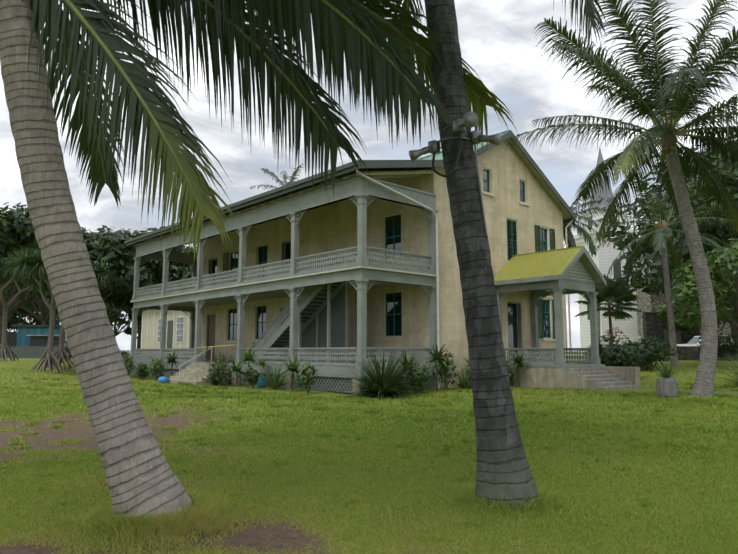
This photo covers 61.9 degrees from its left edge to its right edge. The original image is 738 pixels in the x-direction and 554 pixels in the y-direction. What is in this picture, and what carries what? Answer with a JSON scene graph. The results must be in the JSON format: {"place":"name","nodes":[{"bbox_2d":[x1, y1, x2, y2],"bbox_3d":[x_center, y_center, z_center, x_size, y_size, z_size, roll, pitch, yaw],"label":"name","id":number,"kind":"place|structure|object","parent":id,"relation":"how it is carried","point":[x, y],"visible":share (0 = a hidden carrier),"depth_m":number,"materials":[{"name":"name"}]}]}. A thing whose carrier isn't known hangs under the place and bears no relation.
{"place":"outdoors","nodes":[
{"label":"outdoors","id":0,"kind":"place"},
{"bbox_2d":[0,351,737,553],"bbox_3d":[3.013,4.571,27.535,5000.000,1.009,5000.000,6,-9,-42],"label":"lawn","id":1,"kind":"structure","parent":0,"point":[263,538],"depth_m":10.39,"materials":[{"name":"green plant"}]},
{"bbox_2d":[0,243,120,373],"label":"hala trees","id":2,"kind":"object","parent":1,"relation":"on","point":[28,264],"visible":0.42,"depth_m":42.99,"materials":[{"name":"green plant"}]},
{"bbox_2d":[0,202,196,353],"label":"trees","id":3,"kind":"object","parent":1,"relation":"on","point":[16,233],"visible":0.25,"depth_m":72.98,"materials":[{"name":"green plant"}]},
{"bbox_2d":[0,0,518,522],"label":"palm","id":4,"kind":"object","parent":1,"relation":"on","point":[384,56],"visible":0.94,"depth_m":5.96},
{"bbox_2d":[250,164,304,189],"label":"palm tree","id":5,"kind":"object","parent":1,"relation":"on","point":[283,176],"visible":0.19,"depth_m":76.31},
{"bbox_2d":[0,148,737,397],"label":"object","id":6,"kind":"object","parent":1,"relation":"on","point":[27,341],"visible":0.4,"depth_m":82.23,"materials":[{"name":"grey"}]},
{"bbox_2d":[124,130,640,394],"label":"palace verandas and porch","id":7,"kind":"object","parent":1,"relation":"on","point":[313,329],"visible":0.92,"depth_m":29.77,"materials":[{"name":"grey wood"}]},
{"bbox_2d":[68,344,737,399],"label":"strap-leaved plants","id":8,"kind":"object","parent":1,"relation":"on","point":[383,385],"visible":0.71,"depth_m":25.83,"materials":[{"name":"green plant"}]},
{"bbox_2d":[391,0,606,509],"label":"dark palm","id":9,"kind":"object","parent":1,"relation":"on","point":[502,466],"visible":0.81,"depth_m":6.86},
{"bbox_2d":[409,111,500,235],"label":"floodlights","id":10,"kind":"object","parent":9,"relation":"on","point":[469,119],"visible":0.92,"depth_m":6.99,"materials":[{"name":"metal"}]},
{"bbox_2d":[563,184,624,341],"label":"palm","id":11,"kind":"object","parent":1,"relation":"on","point":[571,240],"visible":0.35,"depth_m":49.25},
{"bbox_2d":[502,0,737,397],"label":"grey palm","id":12,"kind":"object","parent":1,"relation":"on","point":[666,133],"visible":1,"depth_m":21.18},
{"bbox_2d":[574,273,737,369],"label":"shrubs","id":13,"kind":"object","parent":1,"relation":"on","point":[619,292],"visible":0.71,"depth_m":39.57,"materials":[{"name":"green plant"}]},
{"bbox_2d":[588,164,737,365],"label":"palm","id":14,"kind":"object","parent":1,"relation":"on","point":[662,235],"visible":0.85,"depth_m":39.47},
{"bbox_2d":[595,134,737,344],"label":"dark trees","id":15,"kind":"object","parent":1,"relation":"on","point":[724,232],"visible":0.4,"depth_m":68.33,"materials":[{"name":"green plant"}]},
{"bbox_2d":[652,235,737,335],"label":"tree","id":16,"kind":"object","parent":1,"relation":"on","point":[724,274],"visible":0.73,"depth_m":37.02,"materials":[{"name":"green plant"}]},
{"bbox_2d":[0,0,737,350],"label":"sky","id":17,"kind":"structure","parent":0,"point":[497,40],"materials":[{"name":"white"}]},
{"bbox_2d":[201,140,567,387],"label":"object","id":18,"kind":"structure","parent":0,"point":[329,227],"depth_m":32.21,"materials":[{"name":"beige paint"}]}
]}

